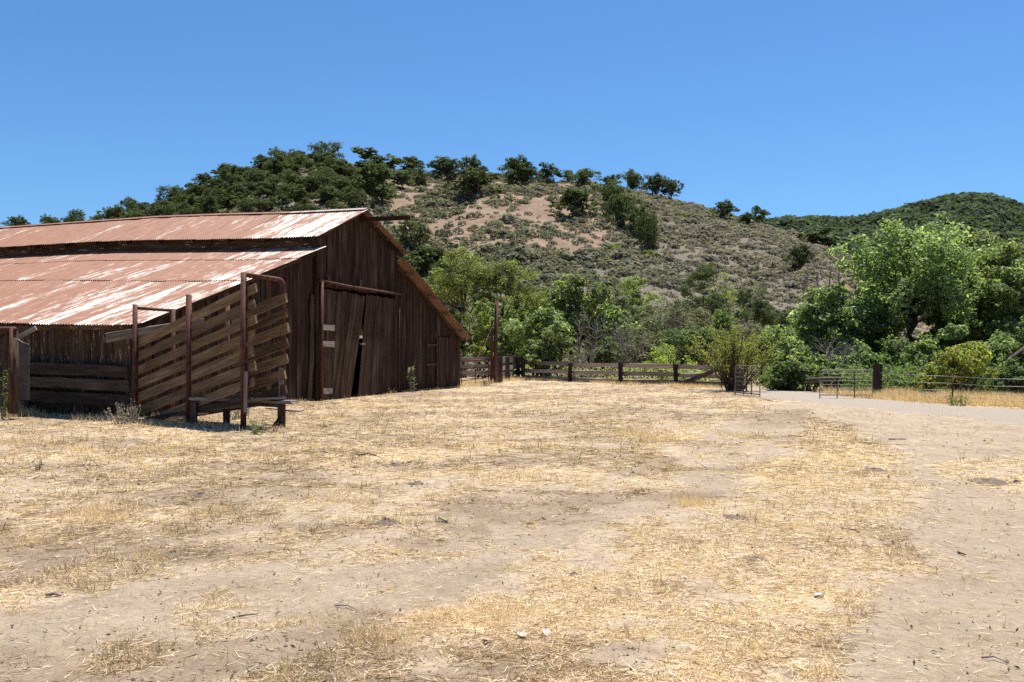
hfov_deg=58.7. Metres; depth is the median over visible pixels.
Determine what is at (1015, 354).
fallen log
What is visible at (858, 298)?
leafy tree
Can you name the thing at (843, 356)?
bare shrub
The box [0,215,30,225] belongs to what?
oak tree
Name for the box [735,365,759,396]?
wire gate
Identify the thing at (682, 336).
leafy shrub
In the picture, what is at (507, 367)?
corner fence
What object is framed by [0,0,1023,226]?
sky
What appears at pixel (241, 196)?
oak tree
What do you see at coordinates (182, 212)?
oak tree
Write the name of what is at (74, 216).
oak tree
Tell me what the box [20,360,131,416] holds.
pen rail fence
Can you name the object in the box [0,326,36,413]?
pen gate
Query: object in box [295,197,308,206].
oak tree
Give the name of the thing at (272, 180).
oak tree
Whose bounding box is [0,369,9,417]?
green weed
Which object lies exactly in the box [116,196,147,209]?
oak tree
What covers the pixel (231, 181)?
oak tree
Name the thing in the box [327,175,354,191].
oak tree
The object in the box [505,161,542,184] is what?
oak tree
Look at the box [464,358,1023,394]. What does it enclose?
undergrowth
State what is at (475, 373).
pipe gate
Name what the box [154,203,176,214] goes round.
oak tree
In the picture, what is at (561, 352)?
thicket shrub
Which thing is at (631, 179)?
oak tree
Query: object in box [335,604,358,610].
stick
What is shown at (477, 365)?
corral fence
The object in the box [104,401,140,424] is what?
dry weed
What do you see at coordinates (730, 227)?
chaparral
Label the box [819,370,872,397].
wire gate
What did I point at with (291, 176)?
oak tree
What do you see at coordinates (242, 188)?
oak tree
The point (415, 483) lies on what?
cow pat
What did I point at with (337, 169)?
oak tree
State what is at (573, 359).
brush shrub
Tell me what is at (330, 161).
oak tree
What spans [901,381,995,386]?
fallen log
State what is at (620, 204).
oak tree
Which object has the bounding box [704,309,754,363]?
thicket shrub
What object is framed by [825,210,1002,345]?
leafy tree
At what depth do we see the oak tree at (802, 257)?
111.22 m
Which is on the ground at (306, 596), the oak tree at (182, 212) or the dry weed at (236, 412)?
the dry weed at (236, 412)
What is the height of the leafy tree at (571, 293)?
6.041 m
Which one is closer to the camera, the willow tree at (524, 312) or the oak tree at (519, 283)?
the willow tree at (524, 312)
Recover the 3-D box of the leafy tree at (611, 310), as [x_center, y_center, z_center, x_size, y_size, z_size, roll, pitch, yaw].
[5.549,0.140,49.843,3.089,4.387,3.159,0,0,0]
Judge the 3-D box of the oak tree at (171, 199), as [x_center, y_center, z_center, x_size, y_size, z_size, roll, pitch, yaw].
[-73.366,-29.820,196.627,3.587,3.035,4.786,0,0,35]
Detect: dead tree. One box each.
[802,274,808,293]
[808,257,822,287]
[826,255,833,284]
[838,254,842,282]
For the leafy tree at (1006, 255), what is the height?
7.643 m
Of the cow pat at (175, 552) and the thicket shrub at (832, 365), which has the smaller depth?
the cow pat at (175, 552)
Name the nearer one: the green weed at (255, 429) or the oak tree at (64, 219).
the green weed at (255, 429)
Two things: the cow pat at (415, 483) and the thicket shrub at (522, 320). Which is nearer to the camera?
the cow pat at (415, 483)
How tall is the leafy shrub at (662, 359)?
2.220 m
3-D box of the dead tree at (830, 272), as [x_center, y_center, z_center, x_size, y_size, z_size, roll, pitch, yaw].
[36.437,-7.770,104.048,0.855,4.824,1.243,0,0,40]
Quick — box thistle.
[407,364,415,391]
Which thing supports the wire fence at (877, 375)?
on the ground at (306, 596)
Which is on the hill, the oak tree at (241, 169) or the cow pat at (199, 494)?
the oak tree at (241, 169)
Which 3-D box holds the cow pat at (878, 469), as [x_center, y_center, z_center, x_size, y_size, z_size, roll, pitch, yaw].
[4.770,1.694,11.960,0.319,0.060,0.312,0,0,0]
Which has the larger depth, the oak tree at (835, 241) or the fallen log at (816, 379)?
the oak tree at (835, 241)
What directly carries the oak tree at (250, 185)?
on the hill
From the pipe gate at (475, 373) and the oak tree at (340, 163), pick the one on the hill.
the oak tree at (340, 163)
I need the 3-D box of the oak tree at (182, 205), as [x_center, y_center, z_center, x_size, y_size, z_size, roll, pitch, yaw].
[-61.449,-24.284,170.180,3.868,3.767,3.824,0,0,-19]
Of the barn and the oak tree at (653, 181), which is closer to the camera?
the barn
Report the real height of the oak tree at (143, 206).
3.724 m
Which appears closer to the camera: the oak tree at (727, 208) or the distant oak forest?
the oak tree at (727, 208)
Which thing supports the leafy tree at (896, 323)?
on the ground at (306, 596)
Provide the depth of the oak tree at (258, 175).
168.39 m
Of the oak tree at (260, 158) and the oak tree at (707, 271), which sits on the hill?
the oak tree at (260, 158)
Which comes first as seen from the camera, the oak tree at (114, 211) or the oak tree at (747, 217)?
the oak tree at (747, 217)
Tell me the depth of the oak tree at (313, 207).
128.45 m
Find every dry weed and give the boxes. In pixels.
[32,459,47,470]
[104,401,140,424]
[230,408,249,419]
[252,422,283,432]
[478,379,495,385]
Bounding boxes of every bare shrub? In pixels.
[567,309,602,377]
[583,309,634,376]
[597,317,654,378]
[653,297,687,355]
[729,315,755,358]
[804,333,860,365]
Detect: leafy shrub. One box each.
[468,311,499,377]
[503,306,575,376]
[638,343,696,379]
[657,326,702,378]
[684,326,730,379]
[739,325,783,365]
[742,330,779,382]
[759,324,814,365]
[784,351,838,390]
[812,333,872,368]
[900,323,977,388]
[959,323,1020,367]
[964,329,1023,387]
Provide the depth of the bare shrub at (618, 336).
47.95 m
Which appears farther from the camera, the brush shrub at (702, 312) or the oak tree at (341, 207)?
the oak tree at (341, 207)
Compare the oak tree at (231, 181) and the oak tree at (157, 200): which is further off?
the oak tree at (157, 200)
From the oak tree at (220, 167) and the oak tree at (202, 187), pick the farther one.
the oak tree at (220, 167)
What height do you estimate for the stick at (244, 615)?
0.018 m
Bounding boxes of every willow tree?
[424,246,495,362]
[467,259,549,354]
[504,268,557,351]
[615,275,663,324]
[707,272,744,322]
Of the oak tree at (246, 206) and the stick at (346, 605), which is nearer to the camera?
the stick at (346, 605)
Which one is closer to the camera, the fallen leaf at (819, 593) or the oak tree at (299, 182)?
the fallen leaf at (819, 593)
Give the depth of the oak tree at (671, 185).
183.96 m
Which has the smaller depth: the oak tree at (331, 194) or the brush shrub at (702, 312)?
the brush shrub at (702, 312)
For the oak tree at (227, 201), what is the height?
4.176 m
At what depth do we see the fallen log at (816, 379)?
31.93 m
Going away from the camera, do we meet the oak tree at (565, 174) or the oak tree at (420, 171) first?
the oak tree at (420, 171)
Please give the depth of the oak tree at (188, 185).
231.08 m
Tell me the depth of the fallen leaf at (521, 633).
5.09 m
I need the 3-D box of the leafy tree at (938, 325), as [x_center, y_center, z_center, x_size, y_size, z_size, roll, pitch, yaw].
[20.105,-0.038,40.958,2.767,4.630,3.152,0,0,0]
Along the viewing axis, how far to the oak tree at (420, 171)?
171.12 m
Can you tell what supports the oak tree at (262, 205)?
on the hill
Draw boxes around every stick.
[45,592,61,596]
[233,613,257,617]
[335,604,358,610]
[981,655,1008,662]
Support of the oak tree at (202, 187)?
on the hill
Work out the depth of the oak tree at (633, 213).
122.56 m
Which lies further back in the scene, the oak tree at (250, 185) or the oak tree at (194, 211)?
the oak tree at (250, 185)
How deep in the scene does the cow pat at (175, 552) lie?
7.12 m
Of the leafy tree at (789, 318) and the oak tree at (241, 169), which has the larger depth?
the oak tree at (241, 169)
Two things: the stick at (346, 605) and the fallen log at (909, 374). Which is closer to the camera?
the stick at (346, 605)
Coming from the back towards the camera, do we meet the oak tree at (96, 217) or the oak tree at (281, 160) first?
the oak tree at (96, 217)
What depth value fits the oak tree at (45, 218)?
246.58 m
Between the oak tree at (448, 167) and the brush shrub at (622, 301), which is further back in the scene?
the oak tree at (448, 167)
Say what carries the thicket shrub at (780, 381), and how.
on the ground at (306, 596)
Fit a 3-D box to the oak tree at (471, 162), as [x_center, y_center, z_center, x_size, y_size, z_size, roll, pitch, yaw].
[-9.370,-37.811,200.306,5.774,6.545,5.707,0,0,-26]
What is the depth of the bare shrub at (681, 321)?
49.93 m
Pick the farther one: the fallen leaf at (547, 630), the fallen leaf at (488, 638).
the fallen leaf at (547, 630)
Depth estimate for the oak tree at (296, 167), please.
171.16 m
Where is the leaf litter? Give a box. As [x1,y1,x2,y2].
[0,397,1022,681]
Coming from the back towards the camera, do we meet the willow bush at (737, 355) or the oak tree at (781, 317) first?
the oak tree at (781, 317)
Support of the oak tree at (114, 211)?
on the hill
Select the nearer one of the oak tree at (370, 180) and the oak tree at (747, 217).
the oak tree at (370, 180)
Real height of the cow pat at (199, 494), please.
0.061 m
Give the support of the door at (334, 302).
in the barn
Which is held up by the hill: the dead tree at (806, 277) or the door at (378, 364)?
the dead tree at (806, 277)
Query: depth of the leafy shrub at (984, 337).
39.42 m
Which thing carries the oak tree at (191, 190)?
on the hill
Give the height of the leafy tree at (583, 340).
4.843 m
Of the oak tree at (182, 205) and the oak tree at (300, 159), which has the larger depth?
the oak tree at (300, 159)
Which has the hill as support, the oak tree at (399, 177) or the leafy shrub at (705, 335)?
the oak tree at (399, 177)
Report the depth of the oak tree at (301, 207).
129.13 m
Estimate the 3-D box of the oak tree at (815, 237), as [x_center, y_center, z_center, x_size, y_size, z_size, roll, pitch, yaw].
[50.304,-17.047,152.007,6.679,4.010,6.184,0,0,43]
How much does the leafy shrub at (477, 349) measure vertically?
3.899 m
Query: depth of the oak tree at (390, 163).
186.33 m
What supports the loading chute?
on the ground at (306, 596)
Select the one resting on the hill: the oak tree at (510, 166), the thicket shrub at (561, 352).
the oak tree at (510, 166)
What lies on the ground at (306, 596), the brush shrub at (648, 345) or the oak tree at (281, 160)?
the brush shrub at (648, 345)
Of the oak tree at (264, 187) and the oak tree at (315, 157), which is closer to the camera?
the oak tree at (264, 187)
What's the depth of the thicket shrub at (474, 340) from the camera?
60.03 m
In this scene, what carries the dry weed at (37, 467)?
on the ground at (306, 596)
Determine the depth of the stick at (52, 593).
5.98 m
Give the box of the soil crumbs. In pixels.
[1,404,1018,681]
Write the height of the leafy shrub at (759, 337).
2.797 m
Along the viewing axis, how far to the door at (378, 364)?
30.67 m
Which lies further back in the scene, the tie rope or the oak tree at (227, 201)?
the oak tree at (227, 201)
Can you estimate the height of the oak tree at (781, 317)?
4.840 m
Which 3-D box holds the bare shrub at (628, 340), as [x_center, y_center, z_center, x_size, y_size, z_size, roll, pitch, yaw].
[5.586,0.289,45.027,2.875,3.813,2.102,0,0,0]
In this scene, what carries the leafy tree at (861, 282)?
on the ground at (306, 596)
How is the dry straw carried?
on the ground at (306, 596)
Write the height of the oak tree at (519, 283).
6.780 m
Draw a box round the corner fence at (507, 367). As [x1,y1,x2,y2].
[498,356,519,382]
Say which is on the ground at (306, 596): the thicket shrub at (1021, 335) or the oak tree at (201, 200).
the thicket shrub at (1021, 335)
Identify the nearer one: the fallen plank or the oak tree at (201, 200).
the fallen plank
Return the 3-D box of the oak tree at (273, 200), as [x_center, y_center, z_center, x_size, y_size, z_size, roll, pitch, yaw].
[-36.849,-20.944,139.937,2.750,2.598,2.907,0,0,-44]
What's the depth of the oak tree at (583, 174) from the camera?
179.94 m
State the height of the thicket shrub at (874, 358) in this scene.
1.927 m
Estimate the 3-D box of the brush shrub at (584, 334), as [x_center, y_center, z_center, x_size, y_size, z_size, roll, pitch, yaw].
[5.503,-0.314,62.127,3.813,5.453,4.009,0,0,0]
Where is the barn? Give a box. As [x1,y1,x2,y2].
[0,208,470,416]
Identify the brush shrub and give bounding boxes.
[556,343,588,376]
[572,298,608,362]
[590,288,650,369]
[609,327,665,377]
[633,299,705,359]
[662,297,711,355]
[727,318,769,372]
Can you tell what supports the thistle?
on the ground at (306, 596)
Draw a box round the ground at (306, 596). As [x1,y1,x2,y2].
[0,368,1023,681]
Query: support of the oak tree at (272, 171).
on the hill
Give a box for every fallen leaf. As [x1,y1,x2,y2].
[483,636,494,640]
[517,630,526,637]
[542,626,549,635]
[813,592,824,595]
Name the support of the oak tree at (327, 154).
on the hill
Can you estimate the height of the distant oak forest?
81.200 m
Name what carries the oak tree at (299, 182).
on the hill
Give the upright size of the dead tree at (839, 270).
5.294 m
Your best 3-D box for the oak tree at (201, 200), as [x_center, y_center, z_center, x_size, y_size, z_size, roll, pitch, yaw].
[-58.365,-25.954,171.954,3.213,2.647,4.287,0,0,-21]
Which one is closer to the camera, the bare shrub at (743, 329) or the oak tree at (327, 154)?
the bare shrub at (743, 329)
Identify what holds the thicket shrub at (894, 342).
on the ground at (306, 596)
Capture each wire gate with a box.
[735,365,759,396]
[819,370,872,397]
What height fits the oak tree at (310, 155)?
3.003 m
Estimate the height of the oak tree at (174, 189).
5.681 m
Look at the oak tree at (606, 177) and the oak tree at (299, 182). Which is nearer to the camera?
the oak tree at (299, 182)
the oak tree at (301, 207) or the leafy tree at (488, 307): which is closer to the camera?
the leafy tree at (488, 307)
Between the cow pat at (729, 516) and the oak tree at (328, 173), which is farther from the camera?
the oak tree at (328, 173)
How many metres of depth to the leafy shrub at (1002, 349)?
33.72 m
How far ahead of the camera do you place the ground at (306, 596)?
7.32 m
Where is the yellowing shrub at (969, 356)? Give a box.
[912,340,998,393]
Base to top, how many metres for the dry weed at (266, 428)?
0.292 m
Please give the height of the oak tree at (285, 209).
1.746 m
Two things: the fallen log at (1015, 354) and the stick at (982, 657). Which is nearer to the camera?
the stick at (982, 657)
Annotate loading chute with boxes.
[105,272,297,429]
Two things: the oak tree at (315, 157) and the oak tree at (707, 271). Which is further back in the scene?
the oak tree at (315, 157)
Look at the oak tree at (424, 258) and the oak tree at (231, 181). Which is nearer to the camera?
the oak tree at (424, 258)
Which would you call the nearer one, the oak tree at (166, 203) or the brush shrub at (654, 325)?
the brush shrub at (654, 325)
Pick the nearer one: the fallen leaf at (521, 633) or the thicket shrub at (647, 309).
the fallen leaf at (521, 633)
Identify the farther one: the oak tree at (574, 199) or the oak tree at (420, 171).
the oak tree at (420, 171)
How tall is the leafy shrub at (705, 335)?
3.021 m
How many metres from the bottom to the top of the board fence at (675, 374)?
1.211 m
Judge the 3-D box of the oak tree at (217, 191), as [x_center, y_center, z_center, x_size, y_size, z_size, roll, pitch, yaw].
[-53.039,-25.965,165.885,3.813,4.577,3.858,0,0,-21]
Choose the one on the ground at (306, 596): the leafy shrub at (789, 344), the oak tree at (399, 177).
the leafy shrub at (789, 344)
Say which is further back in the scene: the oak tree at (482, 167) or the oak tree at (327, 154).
the oak tree at (482, 167)
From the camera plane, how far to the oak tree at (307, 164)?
176.08 m
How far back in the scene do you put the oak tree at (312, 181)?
145.12 m
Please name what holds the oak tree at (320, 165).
on the hill
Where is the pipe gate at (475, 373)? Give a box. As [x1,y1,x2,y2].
[460,358,489,383]
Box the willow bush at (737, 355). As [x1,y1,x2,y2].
[685,320,785,390]
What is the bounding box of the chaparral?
[209,159,1019,363]
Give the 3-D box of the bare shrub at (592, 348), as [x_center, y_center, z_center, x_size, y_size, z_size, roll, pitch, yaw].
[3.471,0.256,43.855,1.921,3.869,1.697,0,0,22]
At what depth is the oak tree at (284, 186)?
144.97 m
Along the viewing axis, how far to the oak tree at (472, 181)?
147.88 m
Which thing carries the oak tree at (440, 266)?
on the ground at (306, 596)
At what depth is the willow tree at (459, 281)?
51.68 m
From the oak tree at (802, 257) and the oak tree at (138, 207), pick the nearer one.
the oak tree at (802, 257)
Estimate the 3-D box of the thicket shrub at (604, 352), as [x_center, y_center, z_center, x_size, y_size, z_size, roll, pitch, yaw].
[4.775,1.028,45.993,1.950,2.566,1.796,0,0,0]
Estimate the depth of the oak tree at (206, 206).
152.37 m
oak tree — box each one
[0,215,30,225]
[39,214,60,222]
[60,217,68,221]
[65,209,85,221]
[89,214,102,219]
[96,205,125,218]
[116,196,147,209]
[119,204,143,216]
[124,209,144,217]
[137,203,150,214]
[144,206,165,215]
[150,200,177,210]
[153,198,164,202]
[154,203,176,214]
[155,184,185,200]
[165,196,178,202]
[172,208,190,214]
[173,193,198,206]
[174,201,192,211]
[180,184,204,196]
[184,181,195,188]
[186,207,203,213]
[192,172,212,185]
[193,195,219,213]
[195,196,208,203]
[197,184,211,194]
[201,187,213,198]
[204,177,224,186]
[210,163,236,174]
[210,185,231,200]
[213,164,240,183]
[215,191,242,208]
[221,173,246,189]
[226,182,252,196]
[230,196,261,212]
[234,192,249,200]
[235,166,245,174]
[235,171,252,178]
[243,165,272,183]
[245,181,258,190]
[250,154,270,169]
[251,180,274,197]
[253,198,273,211]
[261,153,293,169]
[261,160,284,176]
[265,174,285,185]
[267,146,288,160]
[268,182,280,195]
[268,196,281,208]
[273,168,304,186]
[274,188,290,203]
[277,181,296,192]
[277,206,290,211]
[281,164,303,175]
[281,184,312,203]
[284,151,304,162]
[288,154,309,167]
[289,148,308,156]
[290,203,308,210]
[295,177,310,191]
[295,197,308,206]
[302,159,316,169]
[303,166,338,184]
[303,172,331,192]
[306,151,316,158]
[306,203,320,210]
[307,141,344,158]
[308,153,321,161]
[312,185,341,201]
[314,162,327,171]
[318,151,335,164]
[324,156,344,167]
[326,199,338,207]
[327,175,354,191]
[329,164,349,176]
[330,159,352,168]
[332,204,349,208]
[336,187,369,207]
[342,165,360,176]
[345,184,361,192]
[348,158,398,205]
[351,146,407,169]
[388,169,415,188]
[391,218,436,247]
[398,155,424,169]
[402,243,454,272]
[404,166,430,185]
[426,156,463,179]
[428,262,459,317]
[440,166,502,194]
[457,154,481,171]
[478,165,488,171]
[497,154,538,184]
[498,282,538,333]
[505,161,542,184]
[536,162,560,183]
[548,185,604,216]
[559,170,573,181]
[565,168,601,184]
[587,179,632,205]
[598,174,622,185]
[602,191,641,226]
[614,168,651,189]
[621,204,656,234]
[634,208,659,249]
[639,172,666,194]
[658,175,684,199]
[661,285,708,341]
[680,262,733,334]
[708,199,740,216]
[731,285,777,338]
[736,211,760,223]
[751,205,770,223]
[753,300,784,327]
[773,304,823,345]
[782,242,816,270]
[797,226,835,245]
[826,238,843,247]
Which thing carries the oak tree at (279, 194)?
on the hill
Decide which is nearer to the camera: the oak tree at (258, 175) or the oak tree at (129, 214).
the oak tree at (258, 175)
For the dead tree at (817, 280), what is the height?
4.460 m
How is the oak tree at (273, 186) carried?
on the hill
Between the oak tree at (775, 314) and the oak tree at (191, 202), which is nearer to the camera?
the oak tree at (775, 314)
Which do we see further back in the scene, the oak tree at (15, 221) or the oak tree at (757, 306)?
the oak tree at (15, 221)
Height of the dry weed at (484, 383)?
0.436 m
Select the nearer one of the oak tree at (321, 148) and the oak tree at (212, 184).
the oak tree at (212, 184)
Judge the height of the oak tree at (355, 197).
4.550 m
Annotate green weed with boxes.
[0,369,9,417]
[250,418,265,434]
[944,391,968,405]
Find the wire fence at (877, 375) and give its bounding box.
[873,364,1023,400]
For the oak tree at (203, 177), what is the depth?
217.93 m
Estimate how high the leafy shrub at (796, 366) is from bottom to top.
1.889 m
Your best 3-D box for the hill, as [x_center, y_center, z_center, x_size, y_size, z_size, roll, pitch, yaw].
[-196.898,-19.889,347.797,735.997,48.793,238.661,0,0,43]
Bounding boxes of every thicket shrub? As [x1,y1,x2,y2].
[460,326,473,377]
[469,294,521,348]
[488,326,529,376]
[508,314,558,368]
[532,305,580,367]
[588,336,624,378]
[603,332,648,371]
[628,305,671,361]
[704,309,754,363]
[760,361,811,390]
[811,361,864,389]
[854,351,896,385]
[875,330,945,386]
[979,357,1023,395]
[1011,316,1023,368]
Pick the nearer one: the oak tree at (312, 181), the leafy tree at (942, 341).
the leafy tree at (942, 341)
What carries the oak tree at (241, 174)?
on the hill
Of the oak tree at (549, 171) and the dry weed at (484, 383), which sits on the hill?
the oak tree at (549, 171)
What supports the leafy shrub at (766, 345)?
on the ground at (306, 596)
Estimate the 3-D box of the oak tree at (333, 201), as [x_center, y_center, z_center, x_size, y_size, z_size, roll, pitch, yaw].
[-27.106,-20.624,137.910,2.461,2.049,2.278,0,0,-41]
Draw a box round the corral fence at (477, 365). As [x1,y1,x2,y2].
[460,356,523,377]
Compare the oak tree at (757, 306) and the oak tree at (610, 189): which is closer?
the oak tree at (757, 306)
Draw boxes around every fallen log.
[806,377,867,382]
[882,367,931,381]
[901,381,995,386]
[982,346,1023,386]
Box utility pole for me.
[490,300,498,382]
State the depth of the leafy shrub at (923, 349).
33.74 m
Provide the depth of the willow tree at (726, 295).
59.90 m
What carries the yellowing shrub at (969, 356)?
on the ground at (306, 596)
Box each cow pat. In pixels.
[159,550,186,557]
[190,492,207,496]
[374,517,400,526]
[408,481,421,484]
[723,514,748,519]
[744,556,766,561]
[864,467,882,472]
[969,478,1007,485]
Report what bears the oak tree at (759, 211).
on the hill
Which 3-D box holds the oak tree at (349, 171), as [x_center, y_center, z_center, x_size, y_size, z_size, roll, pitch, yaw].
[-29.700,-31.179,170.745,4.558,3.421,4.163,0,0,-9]
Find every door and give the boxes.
[323,289,346,399]
[339,292,364,398]
[358,295,397,395]
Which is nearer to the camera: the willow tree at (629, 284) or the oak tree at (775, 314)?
the willow tree at (629, 284)
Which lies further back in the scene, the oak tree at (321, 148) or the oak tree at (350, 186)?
the oak tree at (321, 148)
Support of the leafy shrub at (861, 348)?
on the ground at (306, 596)
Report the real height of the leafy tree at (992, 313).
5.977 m
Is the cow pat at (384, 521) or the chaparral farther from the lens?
the chaparral
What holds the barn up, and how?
on the ground at (306, 596)
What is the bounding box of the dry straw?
[0,377,1023,681]
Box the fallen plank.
[265,407,303,411]
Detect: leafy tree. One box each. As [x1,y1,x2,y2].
[471,298,506,375]
[529,272,617,360]
[571,306,600,367]
[585,304,640,375]
[783,302,834,365]
[791,280,875,365]
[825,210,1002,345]
[845,296,902,343]
[856,270,911,345]
[858,305,920,366]
[921,308,968,352]
[925,289,983,352]
[945,229,1023,311]
[958,257,1023,360]
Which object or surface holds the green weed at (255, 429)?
on the ground at (306, 596)
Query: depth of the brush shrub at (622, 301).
57.49 m
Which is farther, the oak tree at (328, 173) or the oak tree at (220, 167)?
the oak tree at (220, 167)
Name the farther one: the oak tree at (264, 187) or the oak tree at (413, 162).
the oak tree at (413, 162)
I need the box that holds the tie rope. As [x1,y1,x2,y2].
[469,325,492,370]
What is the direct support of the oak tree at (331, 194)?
on the hill
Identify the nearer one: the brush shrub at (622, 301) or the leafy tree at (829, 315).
the leafy tree at (829, 315)
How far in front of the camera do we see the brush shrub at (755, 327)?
49.86 m
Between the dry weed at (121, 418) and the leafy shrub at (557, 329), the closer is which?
the dry weed at (121, 418)
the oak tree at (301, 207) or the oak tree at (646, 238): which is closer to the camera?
the oak tree at (646, 238)
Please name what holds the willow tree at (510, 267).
on the ground at (306, 596)
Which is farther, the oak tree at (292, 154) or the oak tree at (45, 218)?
the oak tree at (45, 218)
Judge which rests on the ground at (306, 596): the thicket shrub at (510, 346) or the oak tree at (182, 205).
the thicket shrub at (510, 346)
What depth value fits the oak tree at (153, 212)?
181.20 m
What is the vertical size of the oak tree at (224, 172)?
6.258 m
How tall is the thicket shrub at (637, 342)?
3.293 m
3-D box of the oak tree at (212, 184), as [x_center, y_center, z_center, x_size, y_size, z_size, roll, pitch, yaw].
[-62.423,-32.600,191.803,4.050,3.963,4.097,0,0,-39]
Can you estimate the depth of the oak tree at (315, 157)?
184.24 m
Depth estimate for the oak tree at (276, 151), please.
201.15 m
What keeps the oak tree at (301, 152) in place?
on the hill
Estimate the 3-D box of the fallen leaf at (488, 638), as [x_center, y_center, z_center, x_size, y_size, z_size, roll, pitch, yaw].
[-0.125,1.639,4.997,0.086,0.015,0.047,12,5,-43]
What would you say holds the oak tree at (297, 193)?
on the hill
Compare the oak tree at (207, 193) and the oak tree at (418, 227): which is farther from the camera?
the oak tree at (207, 193)
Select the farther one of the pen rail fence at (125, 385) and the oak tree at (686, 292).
the oak tree at (686, 292)
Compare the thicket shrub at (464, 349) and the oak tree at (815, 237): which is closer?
the thicket shrub at (464, 349)
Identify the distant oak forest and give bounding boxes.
[762,191,1023,288]
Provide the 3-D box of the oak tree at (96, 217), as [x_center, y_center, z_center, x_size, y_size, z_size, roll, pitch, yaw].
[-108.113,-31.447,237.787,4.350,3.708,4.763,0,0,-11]
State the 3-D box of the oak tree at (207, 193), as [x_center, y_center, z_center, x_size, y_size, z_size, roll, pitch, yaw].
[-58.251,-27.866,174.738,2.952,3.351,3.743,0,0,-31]
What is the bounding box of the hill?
[6,168,931,364]
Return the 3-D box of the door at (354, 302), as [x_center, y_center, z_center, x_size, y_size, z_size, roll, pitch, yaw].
[-5.128,0.148,29.096,0.043,3.385,1.643,0,0,22]
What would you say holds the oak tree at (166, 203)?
on the hill
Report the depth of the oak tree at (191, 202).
177.71 m
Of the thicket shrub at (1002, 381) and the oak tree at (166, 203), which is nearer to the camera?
the thicket shrub at (1002, 381)
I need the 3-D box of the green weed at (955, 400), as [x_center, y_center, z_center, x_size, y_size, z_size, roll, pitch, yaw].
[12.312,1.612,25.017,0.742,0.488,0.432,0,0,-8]
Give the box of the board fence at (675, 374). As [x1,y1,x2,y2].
[522,360,725,386]
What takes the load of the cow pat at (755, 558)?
on the ground at (306, 596)

